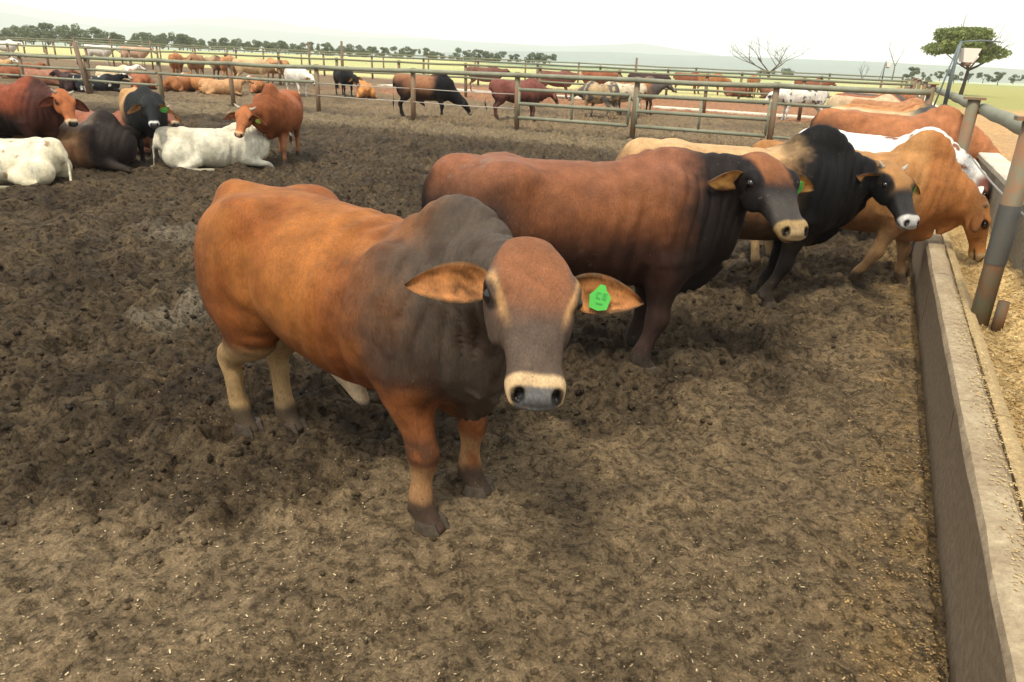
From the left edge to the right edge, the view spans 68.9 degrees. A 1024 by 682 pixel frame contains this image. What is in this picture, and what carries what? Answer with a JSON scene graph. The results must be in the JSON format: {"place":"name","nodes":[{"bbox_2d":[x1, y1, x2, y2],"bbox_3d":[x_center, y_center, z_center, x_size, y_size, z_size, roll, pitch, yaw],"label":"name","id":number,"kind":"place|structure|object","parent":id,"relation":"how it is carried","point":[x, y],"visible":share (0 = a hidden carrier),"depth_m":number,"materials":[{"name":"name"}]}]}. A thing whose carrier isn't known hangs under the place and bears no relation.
{"place":"outdoors","nodes":[
{"label":"outdoors","id":0,"kind":"place"},
{"bbox_2d":[0,2,444,39],"bbox_3d":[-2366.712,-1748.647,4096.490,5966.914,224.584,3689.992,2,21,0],"label":"mountains","id":1,"kind":"structure","parent":0,"point":[245,23],"depth_m":4833.29,"materials":[{"name":"grey"}]},
{"bbox_2d":[0,12,719,55],"bbox_3d":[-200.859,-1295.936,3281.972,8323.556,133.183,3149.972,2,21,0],"label":"hills","id":2,"kind":"structure","parent":0,"point":[206,33],"depth_m":3931.13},
{"bbox_2d":[0,40,1023,681],"bbox_3d":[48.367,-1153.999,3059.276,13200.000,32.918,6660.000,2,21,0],"label":"ground","id":3,"kind":"structure","parent":0,"point":[622,548],"depth_m":3.39,"materials":[{"name":"soil"}]},
{"bbox_2d":[0,28,15,40],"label":"bushy tree","id":4,"kind":"object","parent":3,"relation":"on","point":[4,33],"visible":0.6,"depth_m":170.93,"materials":[{"name":"green plant"}]},
{"bbox_2d":[0,57,17,63],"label":"cow","id":5,"kind":"object","parent":3,"relation":"on","point":[10,60],"visible":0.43,"depth_m":33.63},
{"bbox_2d":[1,25,21,40],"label":"bushy tree","id":6,"kind":"object","parent":3,"relation":"on","point":[8,35],"visible":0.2,"depth_m":181.18,"materials":[{"name":"green plant"}]},
{"bbox_2d":[0,39,24,59],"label":"cow","id":7,"kind":"object","parent":3,"relation":"on","point":[11,48],"visible":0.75,"depth_m":54.29},
{"bbox_2d":[11,25,29,44],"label":"bushy tree","id":8,"kind":"object","parent":3,"relation":"on","point":[16,31],"visible":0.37,"depth_m":176.51,"materials":[{"name":"green plant"}]},
{"bbox_2d":[0,62,47,78],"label":"cow","id":9,"kind":"object","parent":3,"relation":"on","point":[9,70],"visible":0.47,"depth_m":31.51},
{"bbox_2d":[17,25,43,44],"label":"bushy tree","id":10,"kind":"object","parent":3,"relation":"on","point":[26,32],"visible":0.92,"depth_m":166.68,"materials":[{"name":"green plant"}]},
{"bbox_2d":[0,137,72,189],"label":"cow","id":11,"kind":"object","parent":3,"relation":"on","point":[36,161],"visible":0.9,"depth_m":9.14},
{"bbox_2d":[0,75,88,138],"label":"bull","id":12,"kind":"object","parent":3,"relation":"on","point":[31,106],"visible":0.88,"depth_m":9.98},
{"bbox_2d":[38,22,60,44],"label":"bushy tree","id":13,"kind":"object","parent":3,"relation":"on","point":[44,26],"visible":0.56,"depth_m":176.53,"materials":[{"name":"green plant"}]},
{"bbox_2d":[44,31,58,44],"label":"bushy tree","id":14,"kind":"object","parent":3,"relation":"on","point":[50,34],"visible":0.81,"depth_m":166.70,"materials":[{"name":"green plant"}]},
{"bbox_2d":[24,69,80,85],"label":"cow","id":15,"kind":"object","parent":3,"relation":"on","point":[46,73],"visible":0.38,"depth_m":27.86},
{"bbox_2d":[49,69,79,91],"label":"cow","id":16,"kind":"object","parent":3,"relation":"on","point":[67,85],"visible":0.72,"depth_m":26.07},
{"bbox_2d":[57,23,79,45],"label":"bushy tree","id":17,"kind":"object","parent":3,"relation":"on","point":[66,31],"visible":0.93,"depth_m":167.41,"materials":[{"name":"green plant"}]},
{"bbox_2d":[12,109,153,172],"bbox_3d":[-6.300,-2.967,10.894,2.130,0.866,1.268,-1,21,-10],"label":"bull","id":18,"kind":"object","parent":3,"relation":"on","point":[103,139],"visible":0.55,"depth_m":10.49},
{"bbox_2d":[79,27,102,44],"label":"bushy tree","id":19,"kind":"object","parent":3,"relation":"on","point":[87,34],"visible":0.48,"depth_m":176.18,"materials":[{"name":"green plant"}]},
{"bbox_2d":[84,44,119,64],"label":"cow","id":20,"kind":"object","parent":3,"relation":"on","point":[100,52],"visible":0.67,"depth_m":51.45},
{"bbox_2d":[71,73,132,91],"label":"cow","id":21,"kind":"object","parent":3,"relation":"on","point":[96,86],"visible":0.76,"depth_m":26.03},
{"bbox_2d":[91,28,117,43],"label":"bushy tree","id":22,"kind":"object","parent":3,"relation":"on","point":[96,31],"visible":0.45,"depth_m":173.68,"materials":[{"name":"green plant"}]},
{"bbox_2d":[96,31,116,42],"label":"bushy tree","id":23,"kind":"object","parent":3,"relation":"on","point":[103,35],"visible":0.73,"depth_m":171.94,"materials":[{"name":"green plant"}]},
{"bbox_2d":[73,37,153,68],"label":"gate frame","id":24,"kind":"object","parent":3,"relation":"on","point":[111,44],"visible":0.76,"depth_m":48.76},
{"bbox_2d":[95,64,146,80],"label":"cow","id":25,"kind":"object","parent":3,"relation":"on","point":[135,67],"visible":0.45,"depth_m":32.89},
{"bbox_2d":[64,105,180,154],"bbox_3d":[-6.660,-3.605,12.529,2.315,0.854,0.910,4,21,5],"label":"cow","id":26,"kind":"object","parent":3,"relation":"on","point":[174,120],"visible":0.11,"depth_m":12.34},
{"bbox_2d":[127,33,142,44],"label":"bushy tree","id":27,"kind":"object","parent":3,"relation":"on","point":[136,37],"visible":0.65,"depth_m":170.03,"materials":[{"name":"green plant"}]},
{"bbox_2d":[120,45,156,66],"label":"cow","id":28,"kind":"object","parent":3,"relation":"on","point":[134,54],"visible":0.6,"depth_m":51.46},
{"bbox_2d":[125,69,156,88],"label":"cow","id":29,"kind":"object","parent":3,"relation":"on","point":[142,78],"visible":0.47,"depth_m":28.05},
{"bbox_2d":[119,85,173,165],"bbox_3d":[-5.570,-3.282,11.353,0.645,1.182,2.019,-11,25,-31],"label":"bull","id":30,"kind":"object","parent":3,"relation":"on","point":[145,110],"visible":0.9,"depth_m":10.91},
{"bbox_2d":[151,35,166,48],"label":"bushy tree","id":31,"kind":"object","parent":3,"relation":"on","point":[154,38],"visible":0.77,"depth_m":179.54,"materials":[{"name":"green plant"}]},
{"bbox_2d":[158,32,174,49],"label":"bushy tree","id":32,"kind":"object","parent":3,"relation":"on","point":[169,38],"visible":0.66,"depth_m":181.84,"materials":[{"name":"green plant"}]},
{"bbox_2d":[168,52,183,72],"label":"cow","id":33,"kind":"object","parent":3,"relation":"on","point":[175,56],"visible":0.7,"depth_m":35.74},
{"bbox_2d":[163,73,191,91],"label":"cow","id":34,"kind":"object","parent":3,"relation":"on","point":[178,83],"visible":0.78,"depth_m":27.54},
{"bbox_2d":[176,34,190,49],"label":"bushy tree","id":35,"kind":"object","parent":3,"relation":"on","point":[180,37],"visible":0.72,"depth_m":183.91,"materials":[{"name":"green plant"}]},
{"bbox_2d":[182,53,204,74],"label":"cow","id":36,"kind":"object","parent":3,"relation":"on","point":[194,57],"visible":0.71,"depth_m":35.70},
{"bbox_2d":[177,72,213,91],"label":"cow","id":37,"kind":"object","parent":3,"relation":"on","point":[194,81],"visible":0.36,"depth_m":28.14},
{"bbox_2d":[193,38,204,50],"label":"bushy tree","id":38,"kind":"object","parent":3,"relation":"on","point":[200,41],"visible":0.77,"depth_m":171.81,"materials":[{"name":"green plant"}]},
{"bbox_2d":[204,55,236,79],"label":"cow","id":39,"kind":"object","parent":3,"relation":"on","point":[215,58],"visible":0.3,"depth_m":37.19},
{"bbox_2d":[149,122,293,171],"bbox_3d":[-4.357,-2.971,11.336,2.239,0.708,0.868,-9,24,-28],"label":"cow","id":40,"kind":"object","parent":3,"relation":"on","point":[209,149],"visible":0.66,"depth_m":10.98},
{"bbox_2d":[197,76,253,95],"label":"cow","id":41,"kind":"object","parent":3,"relation":"on","point":[213,87],"visible":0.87,"depth_m":26.72},
{"bbox_2d":[216,37,234,51],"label":"bushy tree","id":42,"kind":"object","parent":3,"relation":"on","point":[224,40],"visible":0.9,"depth_m":171.46,"materials":[{"name":"green plant"}]},
{"bbox_2d":[220,55,235,79],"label":"cow","id":43,"kind":"object","parent":3,"relation":"on","point":[224,67],"visible":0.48,"depth_m":34.61},
{"bbox_2d":[232,58,279,77],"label":"cow","id":44,"kind":"object","parent":3,"relation":"on","point":[240,70],"visible":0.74,"depth_m":34.36},
{"bbox_2d":[246,75,265,92],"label":"cow","id":45,"kind":"object","parent":3,"relation":"on","point":[257,86],"visible":0.58,"depth_m":28.52},
{"bbox_2d":[224,83,302,166],"bbox_3d":[-3.756,-3.411,11.766,0.790,1.268,2.061,5,21,7],"label":"bull","id":46,"kind":"object","parent":3,"relation":"on","point":[271,111],"visible":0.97,"depth_m":11.30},
{"bbox_2d":[265,58,288,83],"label":"cow","id":47,"kind":"object","parent":3,"relation":"on","point":[271,61],"visible":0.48,"depth_m":36.07},
{"bbox_2d":[270,40,287,53],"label":"bushy tree","id":48,"kind":"object","parent":3,"relation":"on","point":[282,43],"visible":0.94,"depth_m":172.50,"materials":[{"name":"green plant"}]},
{"bbox_2d":[284,69,314,96],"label":"cow","id":49,"kind":"object","parent":3,"relation":"on","point":[299,74],"visible":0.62,"depth_m":27.57},
{"bbox_2d":[307,42,310,73],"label":"wooden post","id":50,"kind":"object","parent":3,"relation":"on","point":[308,48],"visible":0.65,"depth_m":40.06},
{"bbox_2d":[319,43,329,55],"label":"bushy tree","id":51,"kind":"object","parent":3,"relation":"on","point":[326,47],"visible":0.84,"depth_m":169.96,"materials":[{"name":"green plant"}]},
{"bbox_2d":[340,41,343,65],"bbox_3d":[-8.938,-14.690,39.353,0.161,2.103,0.113,11,23,21],"label":"wooden post","id":52,"kind":"object","parent":3,"relation":"on","point":[341,45],"visible":0.65,"depth_m":39.13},
{"bbox_2d":[333,66,361,96],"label":"cow","id":53,"kind":"object","parent":3,"relation":"on","point":[347,78],"visible":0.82,"depth_m":28.71},
{"bbox_2d":[353,80,376,98],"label":"cow","id":54,"kind":"object","parent":3,"relation":"on","point":[365,92],"visible":0.83,"depth_m":28.22},
{"bbox_2d":[399,46,413,56],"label":"bushy tree","id":55,"kind":"object","parent":3,"relation":"on","point":[407,49],"visible":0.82,"depth_m":170.18,"materials":[{"name":"green plant"}]},
{"bbox_2d":[193,179,643,536],"bbox_3d":[-0.482,0.039,3.038,2.225,1.341,0.825,21,28,39],"label":"bull","id":56,"kind":"object","parent":3,"relation":"on","point":[463,309],"visible":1,"depth_m":2.71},
{"bbox_2d":[393,73,471,116],"bbox_3d":[-2.225,-6.896,20.916,2.231,1.300,0.688,1,21,-3],"label":"bull","id":57,"kind":"object","parent":3,"relation":"on","point":[436,82],"visible":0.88,"depth_m":20.64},
{"bbox_2d":[0,37,903,91],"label":"rail fence","id":58,"kind":"object","parent":3,"relation":"on","point":[578,63],"visible":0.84,"depth_m":58.82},
{"bbox_2d":[0,38,908,98],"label":"rail fence","id":59,"kind":"object","parent":3,"relation":"on","point":[538,64],"visible":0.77,"depth_m":43.13,"materials":[{"name":"wood"}]},
{"bbox_2d":[0,43,914,120],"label":"rail fence","id":60,"kind":"object","parent":3,"relation":"on","point":[706,90],"visible":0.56,"depth_m":30.56,"materials":[{"name":"wood"}]},
{"bbox_2d":[455,48,472,58],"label":"bushy tree","id":61,"kind":"object","parent":3,"relation":"on","point":[464,52],"visible":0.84,"depth_m":182.70,"materials":[{"name":"green plant"}]},
{"bbox_2d":[0,42,933,139],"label":"rail fence","id":62,"kind":"object","parent":3,"relation":"on","point":[86,79],"visible":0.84,"depth_m":19.79,"materials":[{"name":"wood"}]},
{"bbox_2d":[517,87,630,126],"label":"pipe gate","id":63,"kind":"structure","parent":62,"relation":"attached to","point":[572,106],"depth_m":17.99,"materials":[{"name":"metal"}]},
{"bbox_2d":[634,94,770,137],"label":"pipe gate","id":64,"kind":"structure","parent":62,"relation":"attached to","point":[700,114],"depth_m":16.77,"materials":[{"name":"metal"}]},
{"bbox_2d":[0,233,938,681],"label":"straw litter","id":65,"kind":"object","parent":3,"relation":"on","point":[428,607],"visible":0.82,"depth_m":2.56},
{"bbox_2d":[0,146,941,681],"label":"mud clods","id":66,"kind":"object","parent":3,"relation":"on","point":[352,492],"visible":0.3,"depth_m":3.48,"materials":[{"name":"soil"}]},
{"bbox_2d":[471,49,483,59],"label":"bushy tree","id":67,"kind":"object","parent":3,"relation":"on","point":[478,55],"visible":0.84,"depth_m":164.75,"materials":[{"name":"green plant"}]},
{"bbox_2d":[380,84,581,98],"bbox_3d":[-0.903,-12.250,36.725,13.000,0.060,1.200,12,23,23],"label":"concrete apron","id":68,"kind":"object","parent":3,"relation":"on","point":[563,96],"visible":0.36,"depth_m":36.49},
{"bbox_2d":[467,66,509,90],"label":"cow","id":69,"kind":"object","parent":3,"relation":"on","point":[485,69],"visible":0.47,"depth_m":36.06},
{"bbox_2d":[492,51,506,60],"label":"bushy tree","id":70,"kind":"object","parent":3,"relation":"on","point":[499,56],"visible":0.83,"depth_m":168.62,"materials":[{"name":"green plant"}]},
{"bbox_2d":[485,78,558,121],"bbox_3d":[0.327,-7.007,21.624,2.196,1.199,0.766,-2,21,-11],"label":"cow","id":71,"kind":"object","parent":3,"relation":"on","point":[501,86],"visible":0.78,"depth_m":21.26},
{"bbox_2d":[541,53,556,63],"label":"bushy tree","id":72,"kind":"object","parent":3,"relation":"on","point":[552,57],"visible":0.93,"depth_m":155.28,"materials":[{"name":"green plant"}]},
{"bbox_2d":[537,70,586,98],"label":"cow","id":73,"kind":"object","parent":3,"relation":"on","point":[565,86],"visible":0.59,"depth_m":33.77},
{"bbox_2d":[568,81,619,119],"bbox_3d":[2.612,-7.687,23.746,2.026,1.126,0.632,21,28,40],"label":"cow","id":74,"kind":"object","parent":3,"relation":"on","point":[594,86],"visible":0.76,"depth_m":23.32},
{"bbox_2d":[581,72,622,83],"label":"cow","id":75,"kind":"object","parent":3,"relation":"on","point":[600,74],"visible":0.34,"depth_m":37.88},
{"bbox_2d":[421,146,813,374],"bbox_3d":[0.595,-0.468,4.450,2.258,1.360,0.810,3,21,2],"label":"bull","id":76,"kind":"object","parent":3,"relation":"on","point":[659,229],"visible":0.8,"depth_m":4.09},
{"bbox_2d":[604,81,646,115],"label":"cow","id":77,"kind":"object","parent":3,"relation":"on","point":[625,88],"visible":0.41,"depth_m":24.56},
{"bbox_2d":[616,76,675,114],"bbox_3d":[4.639,-8.643,26.227,2.307,1.288,0.714,-3,22,-13],"label":"cow","id":78,"kind":"object","parent":3,"relation":"on","point":[654,89],"visible":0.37,"depth_m":26.09},
{"bbox_2d":[628,72,671,79],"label":"cow","id":79,"kind":"object","parent":3,"relation":"on","point":[654,76],"visible":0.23,"depth_m":36.49},
{"bbox_2d":[672,72,698,93],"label":"cow","id":80,"kind":"object","parent":3,"relation":"on","point":[691,78],"visible":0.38,"depth_m":44.70},
{"bbox_2d":[697,73,731,94],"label":"cow","id":81,"kind":"object","parent":3,"relation":"on","point":[716,79],"visible":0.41,"depth_m":44.16},
{"bbox_2d":[651,106,814,117],"bbox_3d":[8.613,-8.949,29.171,6.300,0.060,0.900,12,23,23],"label":"concrete apron","id":82,"kind":"object","parent":3,"relation":"on","point":[732,112],"visible":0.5,"depth_m":28.94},
{"bbox_2d":[723,87,752,96],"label":"cow","id":83,"kind":"object","parent":3,"relation":"on","point":[735,89],"visible":0.52,"depth_m":43.42},
{"bbox_2d":[747,75,760,97],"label":"cow","id":84,"kind":"object","parent":3,"relation":"on","point":[753,81],"visible":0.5,"depth_m":42.16},
{"bbox_2d":[758,88,773,97],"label":"cow","id":85,"kind":"object","parent":3,"relation":"on","point":[765,90],"visible":0.16,"depth_m":42.85},
{"bbox_2d":[615,124,920,308],"bbox_3d":[1.967,-0.984,5.865,2.382,1.418,0.723,4,21,4],"label":"bull","id":86,"kind":"object","parent":3,"relation":"on","point":[847,180],"visible":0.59,"depth_m":5.56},
{"bbox_2d":[725,35,816,76],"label":"bare tree","id":87,"kind":"object","parent":3,"relation":"on","point":[760,60],"visible":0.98,"depth_m":104.95,"materials":[{"name":"brown plant"}]},
{"bbox_2d":[762,83,829,119],"bbox_3d":[9.697,-8.175,25.616,2.248,1.250,0.710,1,21,-4],"label":"cow","id":88,"kind":"object","parent":3,"relation":"on","point":[803,96],"visible":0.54,"depth_m":25.32},
{"bbox_2d":[794,78,836,85],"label":"cow","id":89,"kind":"object","parent":3,"relation":"on","point":[816,83],"visible":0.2,"depth_m":41.18},
{"bbox_2d":[826,94,899,105],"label":"cow","id":90,"kind":"object","parent":3,"relation":"on","point":[836,100],"visible":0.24,"depth_m":17.83},
{"bbox_2d":[836,93,902,101],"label":"cow","id":91,"kind":"object","parent":3,"relation":"on","point":[852,95],"visible":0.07,"depth_m":19.25},
{"bbox_2d":[750,130,991,288],"bbox_3d":[3.007,-1.157,6.483,2.055,1.378,0.688,12,23,23],"label":"bull","id":92,"kind":"object","parent":3,"relation":"on","point":[949,197],"visible":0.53,"depth_m":6.08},
{"bbox_2d":[844,92,905,100],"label":"cow","id":93,"kind":"object","parent":3,"relation":"on","point":[899,96],"visible":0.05,"depth_m":20.65},
{"bbox_2d":[815,239,949,681],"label":"spilled feed","id":94,"kind":"object","parent":3,"relation":"on","point":[941,640],"visible":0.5,"depth_m":2.98,"materials":[{"name":"plant"}]},
{"bbox_2d":[845,103,920,110],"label":"cow","id":95,"kind":"object","parent":3,"relation":"on","point":[872,107],"visible":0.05,"depth_m":13.99},
{"bbox_2d":[831,106,935,115],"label":"cow","id":96,"kind":"object","parent":3,"relation":"on","point":[918,111],"visible":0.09,"depth_m":10.58},
{"bbox_2d":[879,61,891,87],"bbox_3d":[18.867,-12.970,37.686,0.772,2.260,0.200,2,21,0],"label":"yard light","id":97,"kind":"object","parent":3,"relation":"on","point":[887,65],"visible":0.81,"depth_m":37.38,"materials":[{"name":"grey metal"}]},
{"bbox_2d":[840,103,932,112],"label":"cow","id":98,"kind":"object","parent":3,"relation":"on","point":[923,105],"visible":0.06,"depth_m":11.65},
{"bbox_2d":[850,97,924,107],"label":"cow","id":99,"kind":"object","parent":3,"relation":"on","point":[888,103],"visible":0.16,"depth_m":16.10},
{"bbox_2d":[798,127,989,254],"bbox_3d":[3.973,-1.650,7.988,2.020,1.296,0.687,13,23,25],"label":"cow","id":100,"kind":"object","parent":3,"relation":"on","point":[881,143],"visible":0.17,"depth_m":7.64},
{"bbox_2d":[810,105,999,161],"bbox_3d":[4.855,-2.219,9.349,2.263,1.451,0.769,11,23,21],"label":"cow","id":101,"kind":"object","parent":3,"relation":"on","point":[947,119],"visible":0.3,"depth_m":8.99},
{"bbox_2d":[903,67,920,77],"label":"shrub","id":102,"kind":"object","parent":3,"relation":"on","point":[916,70],"visible":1,"depth_m":148.25,"materials":[{"name":"green plant"}]},
{"bbox_2d":[907,86,1023,681],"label":"feed bunk","id":103,"kind":"object","parent":3,"relation":"on","point":[983,598],"visible":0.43,"depth_m":2.97,"materials":[{"name":"concrete"}]},
{"bbox_2d":[909,77,1023,331],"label":"neck rail fence","id":104,"kind":"object","parent":103,"relation":"on","point":[1007,218],"visible":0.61,"depth_m":4.58,"materials":[{"name":"grey metal"}]},
{"bbox_2d":[934,234,1023,590],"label":"kerb chaff","id":105,"kind":"object","parent":103,"relation":"on","point":[1003,527],"visible":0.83,"depth_m":3.11,"materials":[{"name":"plant"}]},
{"bbox_2d":[948,225,1023,452],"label":"feed","id":106,"kind":"object","parent":103,"relation":"in","point":[1017,285],"visible":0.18,"depth_m":4.54},
{"bbox_2d":[948,226,1023,449],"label":"feed chaff","id":107,"kind":"object","parent":106,"relation":"on","point":[1020,427],"visible":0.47,"depth_m":4.45,"materials":[{"name":"plant"}]},
{"bbox_2d":[933,40,1001,105],"bbox_3d":[6.585,-3.261,11.077,0.772,2.260,0.200,2,21,0],"label":"yard light","id":108,"kind":"object","parent":3,"relation":"on","point":[966,56],"visible":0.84,"depth_m":10.74,"materials":[{"name":"grey metal"}]},
{"bbox_2d":[920,13,1015,94],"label":"acacia tree","id":109,"kind":"object","parent":3,"relation":"on","point":[947,40],"visible":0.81,"depth_m":61.50,"materials":[{"name":"green plant"}]},
{"bbox_2d":[976,72,992,82],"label":"shrub","id":110,"kind":"object","parent":3,"relation":"on","point":[979,75],"visible":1,"depth_m":169.33,"materials":[{"name":"green plant"}]},
{"bbox_2d":[991,72,1005,84],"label":"shrub","id":111,"kind":"object","parent":3,"relation":"on","point":[1000,76],"visible":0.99,"depth_m":140.96,"materials":[{"name":"green plant"}]},
{"bbox_2d":[1008,74,1020,82],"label":"shrub","id":112,"kind":"object","parent":3,"relation":"on","point":[1012,80],"visible":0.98,"depth_m":168.42,"materials":[{"name":"green plant"}]},
{"bbox_2d":[0,0,1023,68],"label":"sky","id":113,"kind":"structure","parent":0,"point":[851,30],"materials":[{"name":"white"}]},
{"bbox_2d":[414,51,1023,83],"bbox_3d":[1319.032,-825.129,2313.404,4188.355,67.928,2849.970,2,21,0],"label":"wooded ridge","id":114,"kind":"structure","parent":0,"point":[848,67],"depth_m":2418.61,"materials":[{"name":"plant"}]},
{"bbox_2d":[945,69,963,82],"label":"shrub","id":115,"kind":"object","parent":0,"point":[956,77],"visible":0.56,"depth_m":150.13,"materials":[{"name":"green plant"}]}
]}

